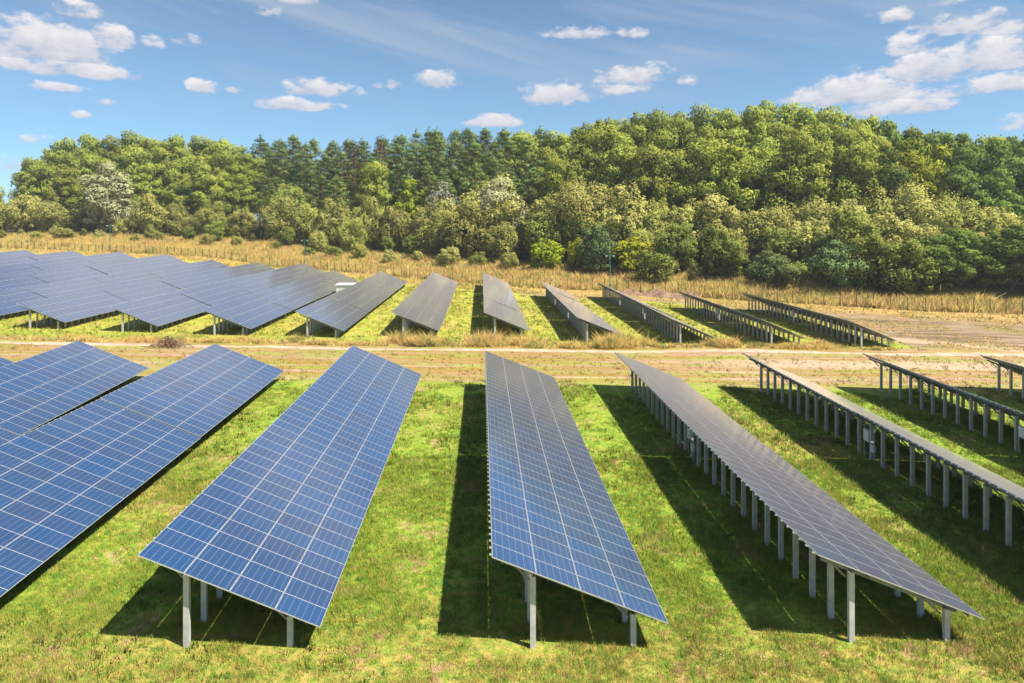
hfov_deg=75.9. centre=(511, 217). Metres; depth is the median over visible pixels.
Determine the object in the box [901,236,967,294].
broadleaf tree
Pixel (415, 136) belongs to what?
pine tree
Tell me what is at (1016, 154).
broadleaf tree
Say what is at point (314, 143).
pine tree
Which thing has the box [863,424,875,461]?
inverter box
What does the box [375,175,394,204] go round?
pine tree
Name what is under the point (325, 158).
pine tree
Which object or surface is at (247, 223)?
willow tree
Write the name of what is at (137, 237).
bush
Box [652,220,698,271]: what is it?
green tree
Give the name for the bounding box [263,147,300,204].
pine tree
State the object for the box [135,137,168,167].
broadleaf tree
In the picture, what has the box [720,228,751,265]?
willow tree
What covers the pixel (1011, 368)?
solar panel row
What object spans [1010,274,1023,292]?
bush
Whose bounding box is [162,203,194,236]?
willow tree
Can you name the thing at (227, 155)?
broadleaf tree
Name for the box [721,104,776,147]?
broadleaf tree
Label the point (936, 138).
broadleaf tree
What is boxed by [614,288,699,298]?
soil heap
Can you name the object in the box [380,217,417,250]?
green tree
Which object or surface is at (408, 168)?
pine tree
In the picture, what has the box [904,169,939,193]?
broadleaf tree
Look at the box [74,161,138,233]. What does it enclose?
willow tree
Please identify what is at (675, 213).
willow tree
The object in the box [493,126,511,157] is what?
pine tree
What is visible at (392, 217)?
willow tree
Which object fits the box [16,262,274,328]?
solar panel row
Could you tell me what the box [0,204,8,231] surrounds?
green tree
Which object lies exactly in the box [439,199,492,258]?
willow tree
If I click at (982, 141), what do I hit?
broadleaf tree
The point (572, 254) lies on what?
bush
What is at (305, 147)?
pine tree
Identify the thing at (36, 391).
solar panel row
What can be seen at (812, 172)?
broadleaf tree
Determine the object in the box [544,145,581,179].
broadleaf tree
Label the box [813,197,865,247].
willow tree
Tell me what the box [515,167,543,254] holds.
pine tree
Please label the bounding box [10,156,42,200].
broadleaf tree
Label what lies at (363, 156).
pine tree
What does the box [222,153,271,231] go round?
broadleaf tree
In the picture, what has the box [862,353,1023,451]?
solar panel row
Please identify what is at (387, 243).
bush
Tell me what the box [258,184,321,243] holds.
green tree
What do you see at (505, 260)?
bush
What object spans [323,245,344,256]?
bush
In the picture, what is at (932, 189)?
broadleaf tree
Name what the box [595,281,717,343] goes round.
solar panel row
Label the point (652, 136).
broadleaf tree
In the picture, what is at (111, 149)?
broadleaf tree
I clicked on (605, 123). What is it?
broadleaf tree
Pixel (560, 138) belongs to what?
broadleaf tree
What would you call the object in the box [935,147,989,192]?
broadleaf tree
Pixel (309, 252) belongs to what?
bush
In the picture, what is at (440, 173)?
pine tree
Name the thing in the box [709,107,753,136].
broadleaf tree
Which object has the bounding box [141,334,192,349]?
brush pile
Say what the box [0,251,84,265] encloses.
solar panel row
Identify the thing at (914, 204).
willow tree
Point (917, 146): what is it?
broadleaf tree
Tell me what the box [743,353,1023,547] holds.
solar panel row
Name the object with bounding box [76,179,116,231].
broadleaf tree
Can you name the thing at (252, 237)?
bush
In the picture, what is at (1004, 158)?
broadleaf tree
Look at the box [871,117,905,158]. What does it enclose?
broadleaf tree
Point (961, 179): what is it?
broadleaf tree
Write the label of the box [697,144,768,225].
broadleaf tree
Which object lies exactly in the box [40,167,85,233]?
broadleaf tree
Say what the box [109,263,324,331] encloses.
solar panel row
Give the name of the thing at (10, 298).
solar panel row
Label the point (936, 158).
broadleaf tree
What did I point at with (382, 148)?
pine tree
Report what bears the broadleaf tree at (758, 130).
on the ground at (692, 378)
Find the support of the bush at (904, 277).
on the ground at (692, 378)
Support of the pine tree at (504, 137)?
on the ground at (692, 378)
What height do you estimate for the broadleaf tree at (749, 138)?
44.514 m
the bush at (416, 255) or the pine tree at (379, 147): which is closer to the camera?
the bush at (416, 255)
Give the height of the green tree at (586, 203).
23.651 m
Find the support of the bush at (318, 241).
on the ground at (692, 378)
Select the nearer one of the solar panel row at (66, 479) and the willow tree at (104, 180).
the solar panel row at (66, 479)
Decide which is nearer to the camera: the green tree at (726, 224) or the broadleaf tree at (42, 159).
the green tree at (726, 224)
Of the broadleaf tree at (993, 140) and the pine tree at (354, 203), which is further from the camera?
the pine tree at (354, 203)
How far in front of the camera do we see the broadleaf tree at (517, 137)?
253.39 m
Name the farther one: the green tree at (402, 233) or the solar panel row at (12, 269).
the green tree at (402, 233)
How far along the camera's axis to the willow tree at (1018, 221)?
165.13 m
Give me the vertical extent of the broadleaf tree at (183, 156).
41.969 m
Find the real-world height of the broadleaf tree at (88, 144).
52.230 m
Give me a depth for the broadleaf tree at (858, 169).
181.12 m
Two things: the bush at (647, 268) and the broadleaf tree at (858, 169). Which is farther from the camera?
the broadleaf tree at (858, 169)
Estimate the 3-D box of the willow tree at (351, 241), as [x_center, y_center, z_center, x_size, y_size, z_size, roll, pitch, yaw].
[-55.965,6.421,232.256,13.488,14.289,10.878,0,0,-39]
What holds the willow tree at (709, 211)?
on the ground at (692, 378)
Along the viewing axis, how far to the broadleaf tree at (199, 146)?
325.32 m
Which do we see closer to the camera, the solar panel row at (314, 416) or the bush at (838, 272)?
the solar panel row at (314, 416)
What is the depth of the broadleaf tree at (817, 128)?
202.77 m
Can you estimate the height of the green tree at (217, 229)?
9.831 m
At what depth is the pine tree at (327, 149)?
337.62 m
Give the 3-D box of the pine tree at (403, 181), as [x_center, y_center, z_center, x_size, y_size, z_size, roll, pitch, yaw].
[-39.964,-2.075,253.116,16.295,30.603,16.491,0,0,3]
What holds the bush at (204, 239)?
on the ground at (692, 378)
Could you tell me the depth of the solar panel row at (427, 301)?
104.44 m
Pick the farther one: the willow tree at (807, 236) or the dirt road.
the willow tree at (807, 236)
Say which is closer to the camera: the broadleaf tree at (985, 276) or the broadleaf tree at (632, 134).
the broadleaf tree at (985, 276)
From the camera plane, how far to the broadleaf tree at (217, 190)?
284.32 m
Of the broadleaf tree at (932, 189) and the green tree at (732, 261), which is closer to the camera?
the green tree at (732, 261)
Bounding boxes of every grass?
[0,230,1023,323]
[0,275,1023,682]
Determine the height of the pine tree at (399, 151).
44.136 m
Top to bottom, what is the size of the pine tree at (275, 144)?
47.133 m
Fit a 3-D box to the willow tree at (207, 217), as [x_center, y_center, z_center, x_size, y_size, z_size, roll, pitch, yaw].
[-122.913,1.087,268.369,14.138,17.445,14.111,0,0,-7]
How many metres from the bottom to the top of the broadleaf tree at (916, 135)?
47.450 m
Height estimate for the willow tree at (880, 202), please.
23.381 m
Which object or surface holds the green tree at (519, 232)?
on the ground at (692, 378)
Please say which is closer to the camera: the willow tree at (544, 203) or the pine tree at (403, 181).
the willow tree at (544, 203)
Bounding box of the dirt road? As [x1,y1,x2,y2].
[0,341,1023,356]
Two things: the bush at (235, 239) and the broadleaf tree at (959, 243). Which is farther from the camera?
the bush at (235, 239)
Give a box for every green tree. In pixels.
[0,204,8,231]
[7,202,38,232]
[44,203,73,229]
[74,207,108,233]
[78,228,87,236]
[118,214,139,232]
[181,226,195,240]
[202,219,224,241]
[221,216,236,237]
[254,224,267,238]
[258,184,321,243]
[279,226,294,246]
[314,205,349,246]
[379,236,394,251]
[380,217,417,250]
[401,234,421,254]
[511,202,561,255]
[523,209,563,258]
[557,213,599,261]
[562,191,615,222]
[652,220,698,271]
[695,222,730,268]
[701,234,749,279]
[703,209,751,244]
[755,225,802,270]
[820,203,880,259]
[839,230,894,289]
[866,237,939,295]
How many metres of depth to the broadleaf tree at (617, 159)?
207.72 m
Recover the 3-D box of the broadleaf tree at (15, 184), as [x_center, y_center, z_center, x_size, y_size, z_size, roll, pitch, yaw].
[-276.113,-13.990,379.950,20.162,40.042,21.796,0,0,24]
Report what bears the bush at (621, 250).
on the ground at (692, 378)
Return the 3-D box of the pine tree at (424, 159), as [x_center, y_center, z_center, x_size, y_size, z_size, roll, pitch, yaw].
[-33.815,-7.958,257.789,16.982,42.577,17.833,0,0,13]
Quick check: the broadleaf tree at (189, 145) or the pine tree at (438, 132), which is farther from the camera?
the broadleaf tree at (189, 145)
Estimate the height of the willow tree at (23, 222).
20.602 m
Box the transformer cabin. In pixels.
[336,283,354,291]
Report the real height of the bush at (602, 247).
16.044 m
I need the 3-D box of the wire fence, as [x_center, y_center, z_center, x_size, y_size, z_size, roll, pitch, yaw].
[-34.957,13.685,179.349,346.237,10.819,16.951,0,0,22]
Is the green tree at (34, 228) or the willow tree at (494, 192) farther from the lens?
the green tree at (34, 228)
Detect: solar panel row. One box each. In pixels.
[0,250,35,257]
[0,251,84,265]
[0,252,135,275]
[0,254,186,289]
[0,260,229,317]
[0,341,148,445]
[0,344,283,596]
[0,357,14,366]
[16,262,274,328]
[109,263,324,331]
[138,345,420,646]
[201,270,357,335]
[295,271,407,337]
[392,272,457,334]
[483,273,529,335]
[485,351,667,648]
[540,281,623,340]
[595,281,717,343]
[615,352,985,642]
[679,291,806,344]
[741,292,896,346]
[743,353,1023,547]
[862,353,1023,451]
[978,354,1023,399]
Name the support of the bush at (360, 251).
on the ground at (692, 378)
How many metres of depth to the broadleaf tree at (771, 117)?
221.16 m
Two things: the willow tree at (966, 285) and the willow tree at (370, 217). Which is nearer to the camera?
the willow tree at (966, 285)
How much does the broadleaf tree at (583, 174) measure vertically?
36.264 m
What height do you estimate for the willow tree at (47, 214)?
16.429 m
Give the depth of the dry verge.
81.27 m
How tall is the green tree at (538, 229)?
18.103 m
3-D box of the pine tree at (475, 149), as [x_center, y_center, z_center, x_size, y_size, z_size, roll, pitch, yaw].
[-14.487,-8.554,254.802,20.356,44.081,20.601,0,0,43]
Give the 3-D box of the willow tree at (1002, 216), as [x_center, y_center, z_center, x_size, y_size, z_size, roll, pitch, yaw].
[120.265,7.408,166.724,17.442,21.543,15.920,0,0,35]
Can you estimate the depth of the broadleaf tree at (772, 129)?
207.21 m
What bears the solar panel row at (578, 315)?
on the ground at (692, 378)
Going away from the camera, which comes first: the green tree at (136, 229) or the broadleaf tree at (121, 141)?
the green tree at (136, 229)
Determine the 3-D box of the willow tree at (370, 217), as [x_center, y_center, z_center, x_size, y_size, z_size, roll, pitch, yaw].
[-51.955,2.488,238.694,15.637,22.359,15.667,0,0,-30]
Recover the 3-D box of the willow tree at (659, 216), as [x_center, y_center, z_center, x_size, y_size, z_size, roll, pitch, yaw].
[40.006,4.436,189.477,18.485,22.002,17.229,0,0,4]
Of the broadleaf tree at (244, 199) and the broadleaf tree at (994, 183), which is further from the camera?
the broadleaf tree at (244, 199)
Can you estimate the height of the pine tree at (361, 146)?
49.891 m
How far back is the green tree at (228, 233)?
270.60 m
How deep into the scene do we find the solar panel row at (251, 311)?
102.14 m
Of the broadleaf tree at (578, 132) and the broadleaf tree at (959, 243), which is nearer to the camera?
the broadleaf tree at (959, 243)
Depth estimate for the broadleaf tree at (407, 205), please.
239.81 m
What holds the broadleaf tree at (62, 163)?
on the ground at (692, 378)
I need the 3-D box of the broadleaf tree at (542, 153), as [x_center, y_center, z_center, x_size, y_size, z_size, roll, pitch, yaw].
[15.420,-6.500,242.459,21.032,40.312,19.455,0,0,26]
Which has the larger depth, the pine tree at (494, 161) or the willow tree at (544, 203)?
the pine tree at (494, 161)
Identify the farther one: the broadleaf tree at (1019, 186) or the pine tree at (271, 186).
the pine tree at (271, 186)
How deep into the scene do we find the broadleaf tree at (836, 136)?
201.62 m
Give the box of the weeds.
[0,375,1023,682]
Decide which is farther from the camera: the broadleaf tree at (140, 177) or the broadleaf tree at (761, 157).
the broadleaf tree at (140, 177)
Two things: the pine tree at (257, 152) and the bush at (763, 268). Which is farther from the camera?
the pine tree at (257, 152)
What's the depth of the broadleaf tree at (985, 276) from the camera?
141.27 m
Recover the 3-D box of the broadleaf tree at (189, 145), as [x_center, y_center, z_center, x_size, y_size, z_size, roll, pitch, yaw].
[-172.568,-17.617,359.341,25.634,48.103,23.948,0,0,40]
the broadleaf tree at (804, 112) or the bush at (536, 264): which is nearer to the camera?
the bush at (536, 264)
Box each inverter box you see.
[686,427,694,460]
[715,308,718,321]
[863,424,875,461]
[1018,421,1023,454]
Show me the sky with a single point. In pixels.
(238, 71)
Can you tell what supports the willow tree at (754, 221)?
on the ground at (692, 378)
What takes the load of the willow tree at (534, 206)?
on the ground at (692, 378)
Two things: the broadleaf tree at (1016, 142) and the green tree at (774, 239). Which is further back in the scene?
the broadleaf tree at (1016, 142)
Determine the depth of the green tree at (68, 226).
295.32 m
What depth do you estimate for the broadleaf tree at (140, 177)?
296.82 m
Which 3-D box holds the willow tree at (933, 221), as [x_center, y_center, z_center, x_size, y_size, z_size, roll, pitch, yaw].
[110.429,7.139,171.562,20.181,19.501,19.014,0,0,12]
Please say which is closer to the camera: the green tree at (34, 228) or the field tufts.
the field tufts
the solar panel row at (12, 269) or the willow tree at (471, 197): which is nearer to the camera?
the solar panel row at (12, 269)
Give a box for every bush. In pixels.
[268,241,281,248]
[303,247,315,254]
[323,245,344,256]
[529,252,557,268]
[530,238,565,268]
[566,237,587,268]
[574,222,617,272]
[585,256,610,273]
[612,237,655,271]
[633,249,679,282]
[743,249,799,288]
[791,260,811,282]
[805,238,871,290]
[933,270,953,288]
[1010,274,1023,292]
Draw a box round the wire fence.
[17,241,1022,314]
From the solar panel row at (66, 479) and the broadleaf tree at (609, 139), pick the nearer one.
the solar panel row at (66, 479)
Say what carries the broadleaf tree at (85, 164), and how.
on the ground at (692, 378)
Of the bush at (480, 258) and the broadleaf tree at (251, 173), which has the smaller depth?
the bush at (480, 258)
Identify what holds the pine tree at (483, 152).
on the ground at (692, 378)
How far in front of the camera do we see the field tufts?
104.14 m
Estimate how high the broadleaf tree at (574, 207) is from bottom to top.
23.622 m
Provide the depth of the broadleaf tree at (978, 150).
207.67 m
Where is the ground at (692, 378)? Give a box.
[0,220,1023,682]
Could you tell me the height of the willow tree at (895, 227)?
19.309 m
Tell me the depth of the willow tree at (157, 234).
252.25 m
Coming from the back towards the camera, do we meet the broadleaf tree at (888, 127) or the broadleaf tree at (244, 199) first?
the broadleaf tree at (244, 199)
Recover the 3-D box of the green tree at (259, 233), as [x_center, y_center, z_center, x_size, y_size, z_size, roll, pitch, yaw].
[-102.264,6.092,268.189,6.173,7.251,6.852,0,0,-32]
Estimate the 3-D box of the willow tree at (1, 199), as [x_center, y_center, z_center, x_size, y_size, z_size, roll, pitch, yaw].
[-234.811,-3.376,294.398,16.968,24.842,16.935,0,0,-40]
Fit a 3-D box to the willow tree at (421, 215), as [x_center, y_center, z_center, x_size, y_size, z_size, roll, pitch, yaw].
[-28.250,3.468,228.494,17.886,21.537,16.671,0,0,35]
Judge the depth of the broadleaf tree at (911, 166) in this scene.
186.81 m
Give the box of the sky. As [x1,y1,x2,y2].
[0,0,1023,219]
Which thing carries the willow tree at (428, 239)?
on the ground at (692, 378)
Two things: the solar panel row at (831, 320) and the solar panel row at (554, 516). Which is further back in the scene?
the solar panel row at (831, 320)
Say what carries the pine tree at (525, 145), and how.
on the ground at (692, 378)
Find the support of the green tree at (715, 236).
on the ground at (692, 378)
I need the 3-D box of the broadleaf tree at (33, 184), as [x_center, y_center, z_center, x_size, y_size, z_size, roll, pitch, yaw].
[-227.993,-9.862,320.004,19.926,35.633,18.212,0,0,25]
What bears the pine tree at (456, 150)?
on the ground at (692, 378)
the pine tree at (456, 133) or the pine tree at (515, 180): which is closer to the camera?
the pine tree at (515, 180)
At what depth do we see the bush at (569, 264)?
182.38 m
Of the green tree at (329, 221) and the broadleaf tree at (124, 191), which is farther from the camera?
the broadleaf tree at (124, 191)
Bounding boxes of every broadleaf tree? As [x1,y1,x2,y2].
[7,159,31,200]
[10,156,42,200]
[18,161,56,221]
[37,148,52,164]
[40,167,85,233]
[42,137,77,174]
[47,152,83,205]
[66,151,101,204]
[67,132,106,171]
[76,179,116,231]
[87,155,132,231]
[88,135,121,227]
[111,129,151,172]
[111,138,124,156]
[111,178,142,214]
[113,144,145,182]
[128,162,164,216]
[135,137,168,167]
[137,147,182,211]
[149,134,189,172]
[153,146,198,206]
[161,172,202,222]
[180,135,218,166]
[180,154,218,221]
[186,165,232,219]
[187,143,196,154]
[202,137,242,164]
[205,148,242,215]
[221,173,258,222]
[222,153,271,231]
[234,145,249,167]
[263,183,303,208]
[352,158,394,222]
[390,178,427,226]
[492,130,542,196]
[516,130,543,168]
[527,146,557,187]
[530,156,579,203]
[534,129,572,176]
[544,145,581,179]
[552,191,596,220]
[559,152,606,196]
[560,121,594,151]
[564,133,617,192]
[577,121,633,193]
[580,117,627,158]
[590,141,642,207]
[608,123,646,161]
[612,117,629,131]
[617,141,679,215]
[618,111,646,136]
[634,107,675,146]
[638,125,687,171]
[639,149,698,219]
[646,111,697,144]
[651,114,703,174]
[666,133,734,213]
[687,103,727,143]
[693,125,728,201]
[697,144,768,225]
[704,128,774,187]
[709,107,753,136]
[719,121,783,210]
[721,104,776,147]
[731,148,804,213]
[746,103,794,133]
[754,99,777,114]
[758,122,801,186]
[760,129,836,218]
[776,100,824,143]
[794,137,861,214]
[796,121,833,168]
[806,104,846,139]
[809,122,861,171]
[821,139,897,216]
[832,112,879,140]
[833,124,888,173]
[841,114,894,154]
[858,149,927,206]
[864,133,904,170]
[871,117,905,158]
[888,149,939,205]
[891,135,936,178]
[893,126,938,165]
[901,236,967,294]
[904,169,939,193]
[905,124,924,143]
[913,129,969,161]
[914,164,960,219]
[924,143,952,173]
[932,164,994,220]
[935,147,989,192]
[935,226,989,291]
[938,131,968,165]
[951,140,1023,211]
[951,141,990,170]
[957,136,987,147]
[957,234,1017,292]
[965,166,1023,220]
[970,134,1019,159]
[978,135,1005,146]
[979,222,1023,295]
[988,155,1023,190]
[1000,134,1018,141]
[1000,148,1023,160]
[1004,136,1022,154]
[1012,135,1023,155]
[1013,166,1023,210]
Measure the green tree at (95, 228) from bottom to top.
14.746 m
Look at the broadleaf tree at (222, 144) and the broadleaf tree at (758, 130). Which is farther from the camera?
the broadleaf tree at (222, 144)
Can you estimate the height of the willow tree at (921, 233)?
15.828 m
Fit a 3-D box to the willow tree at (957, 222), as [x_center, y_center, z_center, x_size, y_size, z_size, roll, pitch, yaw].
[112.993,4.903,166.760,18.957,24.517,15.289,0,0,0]
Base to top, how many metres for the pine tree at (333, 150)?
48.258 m
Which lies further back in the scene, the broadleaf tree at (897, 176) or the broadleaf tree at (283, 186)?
the broadleaf tree at (283, 186)
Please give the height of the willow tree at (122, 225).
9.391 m
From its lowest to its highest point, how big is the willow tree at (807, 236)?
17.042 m
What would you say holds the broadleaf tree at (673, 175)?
on the ground at (692, 378)
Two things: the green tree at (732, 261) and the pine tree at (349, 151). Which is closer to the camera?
the green tree at (732, 261)
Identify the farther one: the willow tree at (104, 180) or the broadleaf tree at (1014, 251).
the willow tree at (104, 180)
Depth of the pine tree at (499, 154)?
241.43 m
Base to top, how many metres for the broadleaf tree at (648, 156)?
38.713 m
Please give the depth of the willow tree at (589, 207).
192.21 m
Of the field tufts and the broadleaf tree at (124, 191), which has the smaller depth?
the field tufts
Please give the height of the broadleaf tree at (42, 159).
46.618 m
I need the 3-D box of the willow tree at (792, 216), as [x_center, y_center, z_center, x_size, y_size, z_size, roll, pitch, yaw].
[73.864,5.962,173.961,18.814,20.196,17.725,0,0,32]
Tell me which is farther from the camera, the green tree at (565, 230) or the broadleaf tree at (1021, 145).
the broadleaf tree at (1021, 145)
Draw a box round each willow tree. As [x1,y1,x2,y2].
[0,185,6,226]
[0,192,41,232]
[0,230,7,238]
[29,200,70,233]
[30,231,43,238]
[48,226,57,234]
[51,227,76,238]
[68,205,98,232]
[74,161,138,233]
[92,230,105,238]
[112,217,133,235]
[129,193,169,235]
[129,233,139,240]
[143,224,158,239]
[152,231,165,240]
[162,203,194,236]
[191,199,227,235]
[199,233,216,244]
[227,206,258,238]
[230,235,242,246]
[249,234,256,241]
[254,195,297,241]
[290,202,318,246]
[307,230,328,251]
[310,197,351,246]
[333,216,369,250]
[349,195,387,251]
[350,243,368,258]
[377,206,416,252]
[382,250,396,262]
[402,198,438,253]
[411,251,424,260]
[414,209,458,255]
[427,197,460,242]
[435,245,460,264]
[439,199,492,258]
[456,173,516,257]
[466,176,528,240]
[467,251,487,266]
[477,189,530,255]
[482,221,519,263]
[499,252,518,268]
[520,198,552,250]
[534,194,568,252]
[548,174,625,257]
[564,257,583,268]
[589,215,624,265]
[600,181,663,256]
[619,197,674,246]
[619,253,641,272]
[622,226,667,260]
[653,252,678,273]
[660,203,701,258]
[663,193,742,267]
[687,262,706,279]
[713,206,752,269]
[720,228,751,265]
[731,208,777,264]
[754,202,817,268]
[787,215,840,266]
[799,194,866,261]
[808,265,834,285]
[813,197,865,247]
[856,198,908,230]
[857,177,952,236]
[866,211,917,244]
[887,223,948,267]
[903,210,963,238]
[921,190,1005,241]
[952,281,976,290]
[961,205,1016,234]
[973,231,1018,286]
[992,273,1018,289]
[997,212,1023,230]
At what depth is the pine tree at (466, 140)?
268.04 m
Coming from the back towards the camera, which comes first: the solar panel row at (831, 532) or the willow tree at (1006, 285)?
the willow tree at (1006, 285)
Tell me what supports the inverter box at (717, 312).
attached to the solar panel row at (735, 314)
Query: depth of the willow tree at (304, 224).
251.55 m
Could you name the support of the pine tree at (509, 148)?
on the ground at (692, 378)
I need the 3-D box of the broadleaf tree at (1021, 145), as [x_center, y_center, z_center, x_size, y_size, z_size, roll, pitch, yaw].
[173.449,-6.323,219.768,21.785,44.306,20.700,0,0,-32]
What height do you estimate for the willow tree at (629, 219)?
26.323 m
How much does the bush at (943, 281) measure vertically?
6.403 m
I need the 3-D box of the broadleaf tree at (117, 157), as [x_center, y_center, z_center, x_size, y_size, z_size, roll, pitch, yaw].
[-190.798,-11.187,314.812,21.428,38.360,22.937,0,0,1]
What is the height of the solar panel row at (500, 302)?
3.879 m
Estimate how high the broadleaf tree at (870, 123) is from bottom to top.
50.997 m
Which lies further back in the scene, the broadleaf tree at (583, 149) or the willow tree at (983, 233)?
the broadleaf tree at (583, 149)
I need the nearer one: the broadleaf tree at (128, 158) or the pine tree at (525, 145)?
the pine tree at (525, 145)
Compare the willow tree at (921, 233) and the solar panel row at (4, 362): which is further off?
the willow tree at (921, 233)
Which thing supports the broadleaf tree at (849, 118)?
on the ground at (692, 378)
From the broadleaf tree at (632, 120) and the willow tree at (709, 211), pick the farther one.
the broadleaf tree at (632, 120)
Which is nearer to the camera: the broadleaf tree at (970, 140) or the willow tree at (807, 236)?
the willow tree at (807, 236)
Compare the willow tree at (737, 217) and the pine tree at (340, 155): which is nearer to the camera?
the willow tree at (737, 217)
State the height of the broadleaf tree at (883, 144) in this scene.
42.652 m
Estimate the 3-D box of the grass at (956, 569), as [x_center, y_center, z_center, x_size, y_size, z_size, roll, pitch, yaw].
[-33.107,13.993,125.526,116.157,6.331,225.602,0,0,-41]
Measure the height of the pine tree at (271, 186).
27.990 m
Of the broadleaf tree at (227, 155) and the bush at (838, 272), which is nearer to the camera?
the bush at (838, 272)
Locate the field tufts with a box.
[577,295,1023,350]
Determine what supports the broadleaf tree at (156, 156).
on the ground at (692, 378)
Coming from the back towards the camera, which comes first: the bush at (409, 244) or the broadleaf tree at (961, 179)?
the bush at (409, 244)
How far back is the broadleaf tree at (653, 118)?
230.57 m
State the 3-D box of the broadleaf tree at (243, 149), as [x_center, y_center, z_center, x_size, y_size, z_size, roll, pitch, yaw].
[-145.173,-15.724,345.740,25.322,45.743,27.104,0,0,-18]
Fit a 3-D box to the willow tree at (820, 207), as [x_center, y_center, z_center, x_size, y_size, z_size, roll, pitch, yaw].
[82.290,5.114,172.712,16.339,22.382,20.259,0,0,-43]
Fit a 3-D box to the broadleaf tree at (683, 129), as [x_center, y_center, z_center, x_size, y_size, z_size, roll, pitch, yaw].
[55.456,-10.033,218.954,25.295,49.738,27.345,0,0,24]
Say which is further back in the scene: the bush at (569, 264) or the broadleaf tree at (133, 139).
the broadleaf tree at (133, 139)
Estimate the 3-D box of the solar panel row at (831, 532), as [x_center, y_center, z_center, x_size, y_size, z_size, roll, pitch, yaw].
[13.278,14.105,42.004,6.335,3.796,36.496,0,0,-3]
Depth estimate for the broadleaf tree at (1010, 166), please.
189.70 m
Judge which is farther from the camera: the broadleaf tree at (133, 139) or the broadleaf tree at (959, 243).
the broadleaf tree at (133, 139)
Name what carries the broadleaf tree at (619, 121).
on the ground at (692, 378)
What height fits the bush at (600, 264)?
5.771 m
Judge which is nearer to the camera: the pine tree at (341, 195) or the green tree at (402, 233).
the green tree at (402, 233)
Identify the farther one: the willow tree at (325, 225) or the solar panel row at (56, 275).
the willow tree at (325, 225)
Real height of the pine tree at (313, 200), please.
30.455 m
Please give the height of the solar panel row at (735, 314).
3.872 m
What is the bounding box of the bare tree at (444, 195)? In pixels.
[423,180,458,221]
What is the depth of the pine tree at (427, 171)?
241.01 m
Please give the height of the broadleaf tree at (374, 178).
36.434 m
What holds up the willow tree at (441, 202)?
on the ground at (692, 378)
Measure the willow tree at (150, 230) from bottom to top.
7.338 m
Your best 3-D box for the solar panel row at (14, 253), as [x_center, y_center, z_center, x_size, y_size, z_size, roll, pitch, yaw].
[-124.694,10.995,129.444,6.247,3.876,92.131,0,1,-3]
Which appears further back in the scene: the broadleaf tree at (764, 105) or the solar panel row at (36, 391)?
the broadleaf tree at (764, 105)
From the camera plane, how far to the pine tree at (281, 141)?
347.46 m
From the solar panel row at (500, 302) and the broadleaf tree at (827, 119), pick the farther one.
the broadleaf tree at (827, 119)
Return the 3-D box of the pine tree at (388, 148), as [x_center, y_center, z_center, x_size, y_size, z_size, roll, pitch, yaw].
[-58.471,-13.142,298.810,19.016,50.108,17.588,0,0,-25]
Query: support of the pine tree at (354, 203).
on the ground at (692, 378)
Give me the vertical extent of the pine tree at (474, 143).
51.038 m
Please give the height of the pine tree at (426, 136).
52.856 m
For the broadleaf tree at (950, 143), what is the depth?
214.00 m
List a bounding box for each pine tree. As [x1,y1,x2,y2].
[247,134,273,228]
[251,150,285,214]
[256,140,274,189]
[259,176,283,224]
[263,140,290,201]
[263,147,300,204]
[271,138,292,189]
[273,133,311,192]
[285,150,323,207]
[286,140,324,199]
[288,138,303,182]
[304,153,342,211]
[305,138,328,183]
[306,175,335,219]
[316,146,342,176]
[318,140,350,195]
[320,175,352,214]
[324,150,356,208]
[332,138,358,208]
[341,137,361,199]
[341,137,373,214]
[342,140,363,204]
[345,182,370,217]
[346,150,371,209]
[362,149,392,215]
[368,136,398,205]
[369,136,389,166]
[370,136,390,202]
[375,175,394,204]
[382,135,412,174]
[384,144,414,206]
[389,133,416,198]
[391,140,427,202]
[392,174,421,221]
[402,130,424,185]
[405,144,438,223]
[411,165,442,225]
[414,126,441,177]
[415,127,454,189]
[423,137,456,200]
[424,167,456,210]
[437,139,472,202]
[445,129,471,173]
[448,126,484,195]
[449,140,486,199]
[453,161,490,205]
[457,131,484,188]
[467,126,498,191]
[474,138,513,187]
[477,136,493,179]
[483,157,507,187]
[484,128,515,167]
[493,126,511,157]
[495,137,524,197]
[501,167,528,204]
[506,136,544,253]
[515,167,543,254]
[518,124,550,184]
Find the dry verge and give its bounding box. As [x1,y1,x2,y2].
[3,326,898,350]
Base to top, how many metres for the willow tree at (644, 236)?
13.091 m
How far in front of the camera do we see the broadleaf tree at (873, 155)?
204.04 m
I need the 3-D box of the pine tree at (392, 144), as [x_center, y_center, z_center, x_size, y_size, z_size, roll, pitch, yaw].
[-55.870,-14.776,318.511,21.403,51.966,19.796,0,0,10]
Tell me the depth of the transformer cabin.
128.89 m

